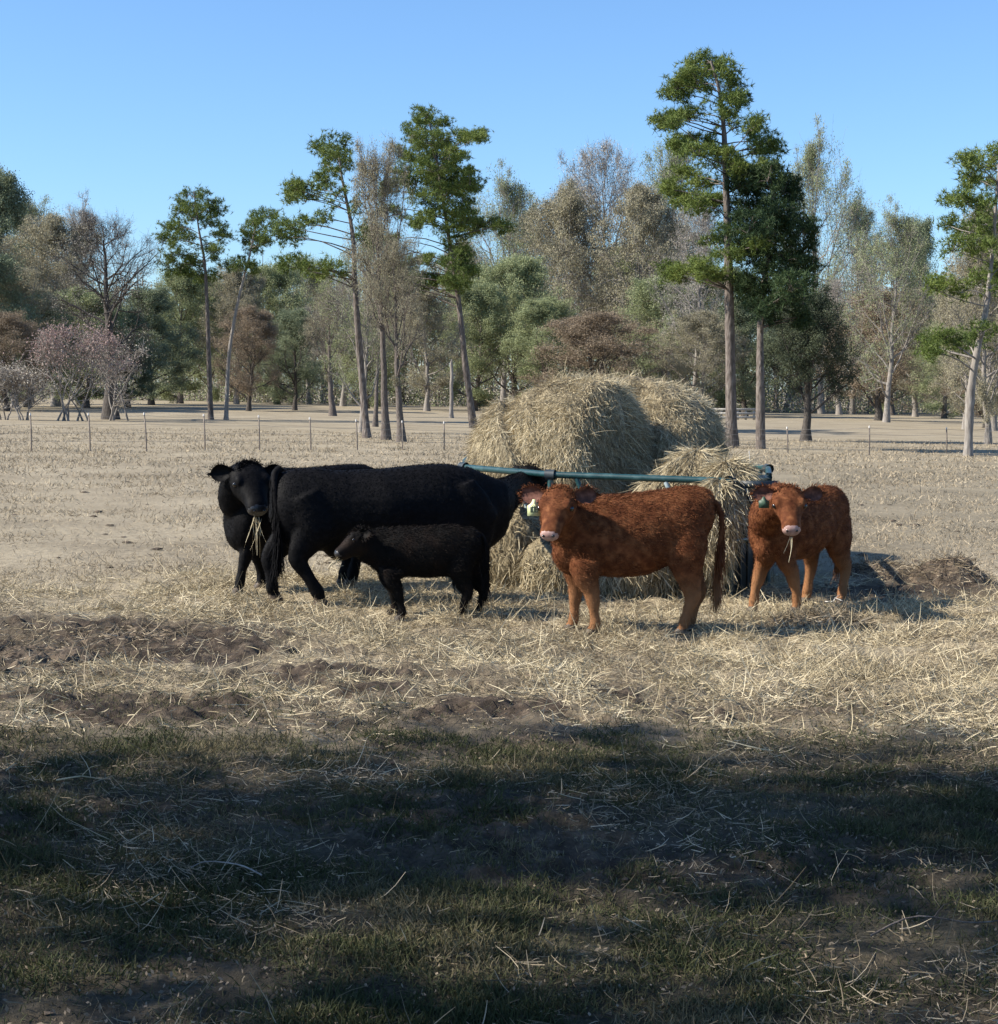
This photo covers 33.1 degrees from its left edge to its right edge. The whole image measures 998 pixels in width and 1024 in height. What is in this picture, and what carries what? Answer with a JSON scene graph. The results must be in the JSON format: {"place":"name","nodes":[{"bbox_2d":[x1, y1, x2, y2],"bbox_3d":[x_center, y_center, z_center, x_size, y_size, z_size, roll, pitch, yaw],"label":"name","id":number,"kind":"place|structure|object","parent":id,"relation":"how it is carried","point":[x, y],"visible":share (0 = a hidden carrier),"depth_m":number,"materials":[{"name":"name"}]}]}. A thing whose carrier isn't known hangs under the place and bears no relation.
{"place":"outdoors","nodes":[
{"label":"outdoors","id":0,"kind":"place"},
{"bbox_2d":[0,389,997,1023],"bbox_3d":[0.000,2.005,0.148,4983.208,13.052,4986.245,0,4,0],"label":"ground","id":1,"kind":"structure","parent":0,"point":[162,417],"depth_m":9.85,"materials":[{"name":"soil"}]},
{"bbox_2d":[0,232,32,368],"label":"oak tree","id":2,"kind":"object","parent":1,"relation":"on","point":[3,247],"visible":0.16,"depth_m":129.74,"materials":[{"name":"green plant"}]},
{"bbox_2d":[0,249,46,397],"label":"evergreen tree","id":3,"kind":"object","parent":1,"relation":"on","point":[6,262],"visible":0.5,"depth_m":111.80,"materials":[{"name":"green plant"}]},
{"bbox_2d":[0,165,48,402],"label":"evergreen tree","id":4,"kind":"object","parent":1,"relation":"on","point":[12,205],"visible":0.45,"depth_m":147.89,"materials":[{"name":"green plant"}]},
{"bbox_2d":[0,360,59,419],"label":"shrub","id":5,"kind":"object","parent":1,"relation":"on","point":[6,375],"visible":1,"depth_m":85.78,"materials":[{"name":"pink plant"}]},
{"bbox_2d":[0,309,63,410],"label":"oak tree","id":6,"kind":"object","parent":1,"relation":"on","point":[9,322],"visible":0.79,"depth_m":107.12,"materials":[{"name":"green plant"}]},
{"bbox_2d":[0,266,72,407],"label":"oak tree","id":7,"kind":"object","parent":1,"relation":"on","point":[30,282],"visible":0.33,"depth_m":115.91,"materials":[{"name":"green plant"}]},
{"bbox_2d":[0,194,79,399],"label":"thin leaved tree","id":8,"kind":"object","parent":1,"relation":"on","point":[35,210],"visible":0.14,"depth_m":153.75,"materials":[{"name":"green plant"}]},
{"bbox_2d":[1,290,91,407],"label":"evergreen tree","id":9,"kind":"object","parent":1,"relation":"on","point":[58,313],"visible":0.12,"depth_m":121.03,"materials":[{"name":"green plant"}]},
{"bbox_2d":[0,629,125,670],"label":"muck pile","id":10,"kind":"object","parent":1,"relation":"on","point":[15,655],"visible":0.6,"depth_m":11.82,"materials":[{"name":"soil"}]},
{"bbox_2d":[1,210,126,405],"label":"oak tree","id":11,"kind":"object","parent":1,"relation":"on","point":[44,234],"visible":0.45,"depth_m":132.10,"materials":[{"name":"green plant"}]},
{"bbox_2d":[2,318,140,420],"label":"shrub","id":12,"kind":"object","parent":1,"relation":"on","point":[49,341],"visible":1,"depth_m":85.84,"materials":[{"name":"pink plant"}]},
{"bbox_2d":[42,188,128,405],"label":"bare tree","id":13,"kind":"object","parent":1,"relation":"on","point":[77,212],"visible":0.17,"depth_m":138.81,"materials":[{"name":"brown plant"}]},
{"bbox_2d":[42,285,142,407],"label":"leafy tree","id":14,"kind":"object","parent":1,"relation":"on","point":[82,298],"visible":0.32,"depth_m":126.60,"materials":[{"name":"green plant"}]},
{"bbox_2d":[43,205,166,419],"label":"bare tree","id":15,"kind":"object","parent":1,"relation":"on","point":[106,300],"visible":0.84,"depth_m":91.03,"materials":[{"name":"brown plant"}]},
{"bbox_2d":[81,336,150,420],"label":"shrub","id":16,"kind":"object","parent":1,"relation":"on","point":[117,403],"visible":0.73,"depth_m":89.12,"materials":[{"name":"brown plant"}]},
{"bbox_2d":[82,308,174,407],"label":"evergreen tree","id":17,"kind":"object","parent":1,"relation":"on","point":[146,376],"visible":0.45,"depth_m":131.65,"materials":[{"name":"green plant"}]},
{"bbox_2d":[53,613,205,647],"bbox_3d":[-2.916,1.021,13.185,1.241,0.427,0.860,0,4,0],"label":"muck pile","id":18,"kind":"object","parent":1,"relation":"on","point":[162,631],"visible":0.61,"depth_m":13.09,"materials":[{"name":"soil"}]},
{"bbox_2d":[119,283,205,404],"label":"evergreen tree","id":19,"kind":"object","parent":1,"relation":"on","point":[156,307],"visible":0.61,"depth_m":148.25,"materials":[{"name":"green plant"}]},
{"bbox_2d":[144,266,223,403],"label":"leafy tree","id":20,"kind":"object","parent":1,"relation":"on","point":[182,288],"visible":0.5,"depth_m":163.55,"materials":[{"name":"green plant"}]},
{"bbox_2d":[150,184,238,419],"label":"pine tree","id":21,"kind":"object","parent":1,"relation":"on","point":[192,211],"visible":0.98,"depth_m":93.14,"materials":[{"name":"green plant"}]},
{"bbox_2d":[172,272,239,402],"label":"leafy tree","id":22,"kind":"object","parent":1,"relation":"on","point":[216,393],"visible":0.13,"depth_m":173.27,"materials":[{"name":"green plant"}]},
{"bbox_2d":[184,295,266,401],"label":"leafy tree","id":23,"kind":"object","parent":1,"relation":"on","point":[230,393],"depth_m":183.73,"materials":[{"name":"green plant"}]},
{"bbox_2d":[192,263,277,403],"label":"oak tree","id":24,"kind":"object","parent":1,"relation":"on","point":[231,283],"visible":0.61,"depth_m":162.76,"materials":[{"name":"green plant"}]},
{"bbox_2d":[210,301,289,410],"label":"oak tree","id":25,"kind":"object","parent":1,"relation":"on","point":[254,322],"visible":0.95,"depth_m":123.91,"materials":[{"name":"brown plant"}]},
{"bbox_2d":[218,204,283,419],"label":"pine tree","id":26,"kind":"object","parent":1,"relation":"on","point":[255,236],"visible":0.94,"depth_m":93.27,"materials":[{"name":"green plant"}]},
{"bbox_2d":[230,260,321,404],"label":"leafy tree","id":27,"kind":"object","parent":1,"relation":"on","point":[277,281],"visible":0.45,"depth_m":167.90,"materials":[{"name":"green plant"}]},
{"bbox_2d":[206,456,371,594],"bbox_3d":[-1.957,0.100,16.552,0.820,1.358,2.093,3,5,39],"label":"black cow","id":28,"kind":"object","parent":1,"relation":"on","point":[243,497],"visible":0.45,"depth_m":15.97},
{"bbox_2d":[254,306,332,409],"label":"evergreen tree","id":29,"kind":"object","parent":1,"relation":"on","point":[291,323],"visible":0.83,"depth_m":128.90,"materials":[{"name":"green plant"}]},
{"bbox_2d":[270,253,339,403],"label":"thin leaved tree","id":30,"kind":"object","parent":1,"relation":"on","point":[311,307],"visible":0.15,"depth_m":178.19,"materials":[{"name":"green plant"}]},
{"bbox_2d":[277,274,359,403],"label":"oak tree","id":31,"kind":"object","parent":1,"relation":"on","point":[313,293],"visible":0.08,"depth_m":186.59,"materials":[{"name":"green plant"}]},
{"bbox_2d":[294,283,354,415],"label":"oak tree","id":32,"kind":"object","parent":1,"relation":"on","point":[323,337],"visible":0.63,"depth_m":110.17,"materials":[{"name":"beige plant"}]},
{"bbox_2d":[261,128,389,437],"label":"pine tree","id":33,"kind":"object","parent":1,"relation":"on","point":[297,189],"visible":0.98,"depth_m":65.05,"materials":[{"name":"green plant"}]},
{"bbox_2d":[297,266,375,405],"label":"bare tree","id":34,"kind":"object","parent":1,"relation":"on","point":[343,401],"visible":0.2,"depth_m":158.66,"materials":[{"name":"brown plant"}]},
{"bbox_2d":[311,204,407,432],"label":"thin leaved tree","id":35,"kind":"object","parent":1,"relation":"on","point":[366,334],"visible":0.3,"depth_m":73.49,"materials":[{"name":"brown plant"}]},
{"bbox_2d":[319,304,412,408],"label":"leafy tree","id":36,"kind":"object","parent":1,"relation":"on","point":[352,377],"visible":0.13,"depth_m":148.91,"materials":[{"name":"green plant"}]},
{"bbox_2d":[350,267,397,426],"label":"oak tree","id":37,"kind":"object","parent":1,"relation":"on","point":[375,423],"visible":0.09,"depth_m":84.53,"materials":[{"name":"beige plant"}]},
{"bbox_2d":[342,132,429,439],"bbox_3d":[-4.304,-8.457,62.873,3.347,11.841,3.649,4,6,40],"label":"oak tree","id":38,"kind":"object","parent":1,"relation":"on","point":[378,234],"visible":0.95,"depth_m":62.28,"materials":[{"name":"beige plant"}]},
{"bbox_2d":[361,228,439,441],"bbox_3d":[-3.478,-6.409,60.771,2.916,7.937,3.259,1,4,18],"label":"oak tree","id":39,"kind":"object","parent":1,"relation":"on","point":[394,250],"visible":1,"depth_m":60.60,"materials":[{"name":"beige plant"}]},
{"bbox_2d":[358,267,452,404],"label":"leafy tree","id":40,"kind":"object","parent":1,"relation":"on","point":[405,363],"visible":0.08,"depth_m":184.72,"materials":[{"name":"green plant"}]},
{"bbox_2d":[260,461,554,605],"bbox_3d":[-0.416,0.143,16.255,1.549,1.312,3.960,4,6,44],"label":"black cow","id":41,"kind":"object","parent":1,"relation":"on","point":[312,511],"visible":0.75,"depth_m":15.25},
{"bbox_2d":[334,522,492,620],"bbox_3d":[-0.733,0.520,14.484,1.364,0.869,0.469,0,4,0],"label":"black calf","id":42,"kind":"object","parent":1,"relation":"on","point":[392,556],"visible":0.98,"depth_m":14.38},
{"bbox_2d":[385,289,471,410],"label":"oak tree","id":43,"kind":"object","parent":1,"relation":"on","point":[433,319],"visible":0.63,"depth_m":138.83,"materials":[{"name":"green plant"}]},
{"bbox_2d":[374,102,517,427],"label":"pine tree","id":44,"kind":"object","parent":1,"relation":"on","point":[435,179],"visible":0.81,"depth_m":83.38,"materials":[{"name":"green plant"}]},
{"bbox_2d":[449,359,456,417],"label":"trunk","id":45,"kind":"object","parent":1,"relation":"on","point":[451,414],"visible":0.97,"depth_m":109.55,"materials":[{"name":"grey plant"}]},
{"bbox_2d":[427,238,497,404],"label":"oak tree","id":46,"kind":"object","parent":1,"relation":"on","point":[476,261],"visible":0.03,"depth_m":188.56,"materials":[{"name":"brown plant"}]},
{"bbox_2d":[432,277,529,410],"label":"leafy tree","id":47,"kind":"object","parent":1,"relation":"on","point":[480,297],"visible":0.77,"depth_m":148.01,"materials":[{"name":"green plant"}]},
{"bbox_2d":[0,413,984,454],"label":"wire fence","id":48,"kind":"object","parent":1,"relation":"on","point":[444,442],"visible":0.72,"depth_m":51.82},
{"bbox_2d":[0,457,995,1023],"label":"dirt clods","id":49,"kind":"object","parent":1,"relation":"on","point":[482,783],"visible":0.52,"depth_m":9.79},
{"bbox_2d":[0,556,997,759],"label":"hay litter","id":50,"kind":"object","parent":1,"relation":"on","point":[867,606],"visible":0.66,"depth_m":12.83,"materials":[{"name":"plant"}]},
{"bbox_2d":[0,586,997,1023],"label":"old straw","id":51,"kind":"object","parent":1,"relation":"on","point":[554,792],"visible":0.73,"depth_m":8.20,"materials":[{"name":"beige plant"}]},
{"bbox_2d":[448,157,558,403],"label":"thin leaved tree","id":52,"kind":"object","parent":1,"relation":"on","point":[515,211],"visible":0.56,"depth_m":176.51,"materials":[{"name":"grey plant"}]},
{"bbox_2d":[16,254,996,414],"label":"woods","id":53,"kind":"object","parent":1,"relation":"on","point":[798,405],"visible":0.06,"depth_m":186.61,"materials":[{"name":"green plant"}]},
{"bbox_2d":[449,252,565,400],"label":"leafy tree","id":54,"kind":"object","parent":1,"relation":"on","point":[519,278],"visible":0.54,"depth_m":152.52,"materials":[{"name":"green plant"}]},
{"bbox_2d":[491,192,590,377],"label":"thin leaved tree","id":55,"kind":"object","parent":1,"relation":"on","point":[532,249],"visible":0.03,"depth_m":185.88,"materials":[{"name":"green plant"}]},
{"bbox_2d":[497,292,599,397],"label":"leafy tree","id":56,"kind":"object","parent":1,"relation":"on","point":[536,312],"visible":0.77,"depth_m":142.83,"materials":[{"name":"green plant"}]},
{"bbox_2d":[436,503,682,599],"bbox_3d":[0.537,0.416,16.886,3.036,1.238,1.532,3,5,31],"label":"hay heap","id":57,"kind":"object","parent":1,"relation":"on","point":[521,549],"visible":0.29,"depth_m":16.43,"materials":[{"name":"plant"}]},
{"bbox_2d":[455,362,676,507],"bbox_3d":[0.667,-0.503,19.008,2.390,2.516,2.540,3,5,34],"label":"round bale","id":58,"kind":"object","parent":1,"relation":"on","point":[575,423],"visible":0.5,"depth_m":18.20,"materials":[{"name":"plant"}]},
{"bbox_2d":[506,175,631,386],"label":"oak tree","id":59,"kind":"object","parent":1,"relation":"on","point":[565,210],"visible":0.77,"depth_m":167.32,"materials":[{"name":"brown plant"}]},
{"bbox_2d":[536,168,616,373],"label":"bare tree","id":60,"kind":"object","parent":1,"relation":"on","point":[564,177],"visible":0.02,"depth_m":188.01,"materials":[{"name":"brown plant"}]},
{"bbox_2d":[516,306,674,389],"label":"oak tree","id":61,"kind":"object","parent":1,"relation":"on","point":[578,329],"visible":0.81,"depth_m":128.58,"materials":[{"name":"brown plant"}]},
{"bbox_2d":[550,133,667,374],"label":"bare tree","id":62,"kind":"object","parent":1,"relation":"on","point":[604,165],"visible":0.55,"depth_m":171.91,"materials":[{"name":"grey plant"}]},
{"bbox_2d":[458,454,777,596],"bbox_3d":[1.327,0.031,18.955,3.571,1.247,5.545,0,4,0],"label":"hay feeder","id":63,"kind":"object","parent":1,"relation":"on","point":[745,574],"visible":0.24,"depth_m":16.66,"materials":[{"name":"teal paint"}]},
{"bbox_2d":[517,479,727,635],"bbox_3d":[1.001,0.363,13.799,1.757,1.296,0.750,-1,4,-17],"label":"brown calf","id":64,"kind":"object","parent":1,"relation":"on","point":[589,533],"visible":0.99,"depth_m":13.63},
{"bbox_2d":[573,240,678,375],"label":"leafy tree","id":65,"kind":"object","parent":1,"relation":"on","point":[626,268],"visible":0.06,"depth_m":182.57,"materials":[{"name":"green plant"}]},
{"bbox_2d":[583,177,702,375],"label":"oak tree","id":66,"kind":"object","parent":1,"relation":"on","point":[642,202],"visible":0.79,"depth_m":162.45,"materials":[{"name":"brown plant"}]},
{"bbox_2d":[583,369,735,474],"bbox_3d":[1.731,-0.549,20.311,2.536,2.430,2.735,0,4,0],"label":"round bale","id":67,"kind":"object","parent":1,"relation":"on","point":[686,414],"visible":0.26,"depth_m":19.59,"materials":[{"name":"plant"}]},
{"bbox_2d":[607,273,713,384],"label":"leafy tree","id":68,"kind":"object","parent":1,"relation":"on","point":[648,309],"visible":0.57,"depth_m":147.90,"materials":[{"name":"green plant"}]},
{"bbox_2d":[618,127,720,383],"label":"thin leaved tree","id":69,"kind":"object","parent":1,"relation":"on","point":[662,175],"visible":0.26,"depth_m":177.68,"materials":[{"name":"green plant"}]},
{"bbox_2d":[639,221,720,385],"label":"oak tree","id":70,"kind":"object","parent":1,"relation":"on","point":[682,284],"visible":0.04,"depth_m":183.62,"materials":[{"name":"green plant"}]},
{"bbox_2d":[645,185,738,388],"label":"bare tree","id":71,"kind":"object","parent":1,"relation":"on","point":[704,225],"visible":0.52,"depth_m":139.04,"materials":[{"name":"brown plant"}]},
{"bbox_2d":[618,434,767,596],"bbox_3d":[2.010,0.133,16.817,1.625,1.824,1.785,-3,5,-37],"label":"hay heap","id":72,"kind":"object","parent":1,"relation":"on","point":[707,463],"visible":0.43,"depth_m":16.31,"materials":[{"name":"plant"}]},
{"bbox_2d":[646,308,753,400],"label":"oak tree","id":73,"kind":"object","parent":1,"relation":"on","point":[707,324],"visible":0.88,"depth_m":133.56,"materials":[{"name":"brown plant"}]},
{"bbox_2d":[645,46,790,447],"bbox_3d":[7.694,-9.437,59.848,5.284,14.605,7.992,0,4,0],"label":"pine tree","id":74,"kind":"object","parent":1,"relation":"on","point":[687,80],"visible":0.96,"depth_m":59.07,"materials":[{"name":"green plant"}]},
{"bbox_2d":[674,263,768,411],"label":"leafy tree","id":75,"kind":"object","parent":1,"relation":"on","point":[722,400],"visible":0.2,"depth_m":179.85,"materials":[{"name":"green plant"}]},
{"bbox_2d":[712,408,755,419],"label":"board fence","id":76,"kind":"object","parent":1,"relation":"on","point":[746,413],"visible":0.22,"depth_m":119.46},
{"bbox_2d":[688,295,788,415],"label":"evergreen tree","id":77,"kind":"object","parent":1,"relation":"on","point":[742,317],"visible":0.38,"depth_m":138.67,"materials":[{"name":"green plant"}]},
{"bbox_2d":[713,151,830,448],"bbox_3d":[9.495,-7.352,58.724,4.244,10.651,7.612,1,4,12],"label":"pine tree","id":78,"kind":"object","parent":1,"relation":"on","point":[770,209],"visible":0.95,"depth_m":58.26,"materials":[{"name":"green plant"}]},
{"bbox_2d":[747,314,821,411],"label":"oak tree","id":79,"kind":"object","parent":1,"relation":"on","point":[772,377],"visible":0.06,"depth_m":185.01,"materials":[{"name":"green plant"}]},
{"bbox_2d":[746,481,853,612],"bbox_3d":[2.710,0.304,15.357,0.812,1.254,2.102,2,5,22],"label":"brown calf","id":80,"kind":"object","parent":1,"relation":"on","point":[813,521],"visible":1,"depth_m":15.25},
{"bbox_2d":[745,282,865,440],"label":"evergreen tree","id":81,"kind":"object","parent":1,"relation":"on","point":[811,344],"visible":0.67,"depth_m":71.60,"materials":[{"name":"green plant"}]},
{"bbox_2d":[755,591,886,629],"bbox_3d":[2.774,0.901,14.524,1.242,0.498,0.839,0,4,0],"label":"muck pile","id":82,"kind":"object","parent":1,"relation":"on","point":[817,614],"visible":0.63,"depth_m":14.37,"materials":[{"name":"plant"}]},
{"bbox_2d":[777,113,882,413],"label":"thin leaved tree","id":83,"kind":"object","parent":1,"relation":"on","point":[810,163],"visible":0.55,"depth_m":167.69,"materials":[{"name":"grey plant"}]},
{"bbox_2d":[818,277,882,414],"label":"bare tree","id":84,"kind":"object","parent":1,"relation":"on","point":[837,285],"visible":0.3,"depth_m":158.71,"materials":[{"name":"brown plant"}]},
{"bbox_2d":[817,192,893,413],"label":"thin leaved tree","id":85,"kind":"object","parent":1,"relation":"on","point":[852,400],"visible":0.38,"depth_m":172.50,"materials":[{"name":"green plant"}]},
{"bbox_2d":[841,247,887,412],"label":"bare tree","id":86,"kind":"object","parent":1,"relation":"on","point":[868,405],"visible":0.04,"depth_m":184.44,"materials":[{"name":"brown plant"}]},
{"bbox_2d":[815,285,934,420],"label":"oak tree","id":87,"kind":"object","parent":1,"relation":"on","point":[901,367],"visible":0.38,"depth_m":126.11,"materials":[{"name":"green plant"}]},
{"bbox_2d":[845,316,927,414],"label":"leafy tree","id":88,"kind":"object","parent":1,"relation":"on","point":[892,411],"visible":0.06,"depth_m":171.37,"materials":[{"name":"green plant"}]},
{"bbox_2d":[850,551,924,578],"bbox_3d":[4.351,0.634,18.845,1.100,0.468,1.121,0,4,0],"label":"muck pile","id":89,"kind":"object","parent":1,"relation":"on","point":[888,568],"visible":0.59,"depth_m":18.68,"materials":[{"name":"soil"}]},
{"bbox_2d":[837,194,946,422],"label":"thin leaved tree","id":90,"kind":"object","parent":1,"relation":"on","point":[892,221],"visible":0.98,"depth_m":117.18,"materials":[{"name":"green plant"}]},
{"bbox_2d":[874,286,946,416],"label":"oak tree","id":91,"kind":"object","parent":1,"relation":"on","point":[915,413],"visible":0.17,"depth_m":148.81,"materials":[{"name":"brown plant"}]},
{"bbox_2d":[883,209,949,405],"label":"tree","id":92,"kind":"object","parent":1,"relation":"on","point":[927,232],"visible":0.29,"depth_m":162.64,"materials":[{"name":"grey plant"}]},
{"bbox_2d":[870,901,997,936],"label":"stick","id":93,"kind":"object","parent":1,"relation":"on","point":[885,927],"visible":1,"depth_m":6.19,"materials":[{"name":"brown wood"}]},
{"bbox_2d":[902,320,978,418],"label":"leafy tree","id":94,"kind":"object","parent":1,"relation":"on","point":[923,387],"visible":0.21,"depth_m":144.33,"materials":[{"name":"green plant"}]},
{"bbox_2d":[899,542,997,588],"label":"muck pile","id":95,"kind":"object","parent":1,"relation":"on","point":[937,573],"visible":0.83,"depth_m":17.72,"materials":[{"name":"soil"}]},
{"bbox_2d":[911,140,997,455],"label":"pine tree","id":96,"kind":"object","parent":1,"relation":"on","point":[939,337],"visible":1,"depth_m":54.84,"materials":[{"name":"green plant"}]},
{"bbox_2d":[918,296,997,428],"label":"oak tree","id":97,"kind":"object","parent":1,"relation":"on","point":[959,398],"visible":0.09,"depth_m":100.03,"materials":[{"name":"brown plant"}]},
{"bbox_2d":[931,254,997,430],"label":"oak tree","id":98,"kind":"object","parent":1,"relation":"on","point":[994,425],"visible":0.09,"depth_m":94.72,"materials":[{"name":"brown plant"}]},
{"bbox_2d":[934,196,997,443],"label":"oak tree","id":99,"kind":"object","parent":1,"relation":"on","point":[984,401],"visible":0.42,"depth_m":71.73,"materials":[{"name":"brown plant"}]},
{"bbox_2d":[937,334,997,427],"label":"oak tree","id":100,"kind":"object","parent":1,"relation":"on","point":[979,413],"visible":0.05,"depth_m":104.89,"materials":[{"name":"brown plant"}]},
{"bbox_2d":[0,668,997,1023],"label":"grass","id":101,"kind":"structure","parent":0,"point":[394,940],"depth_m":6.67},
{"bbox_2d":[0,424,997,597],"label":"dry grass","id":102,"kind":"structure","parent":0,"point":[2,469],"depth_m":38.97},
{"bbox_2d":[0,0,997,389],"label":"sky","id":103,"kind":"structure","parent":0,"point":[129,103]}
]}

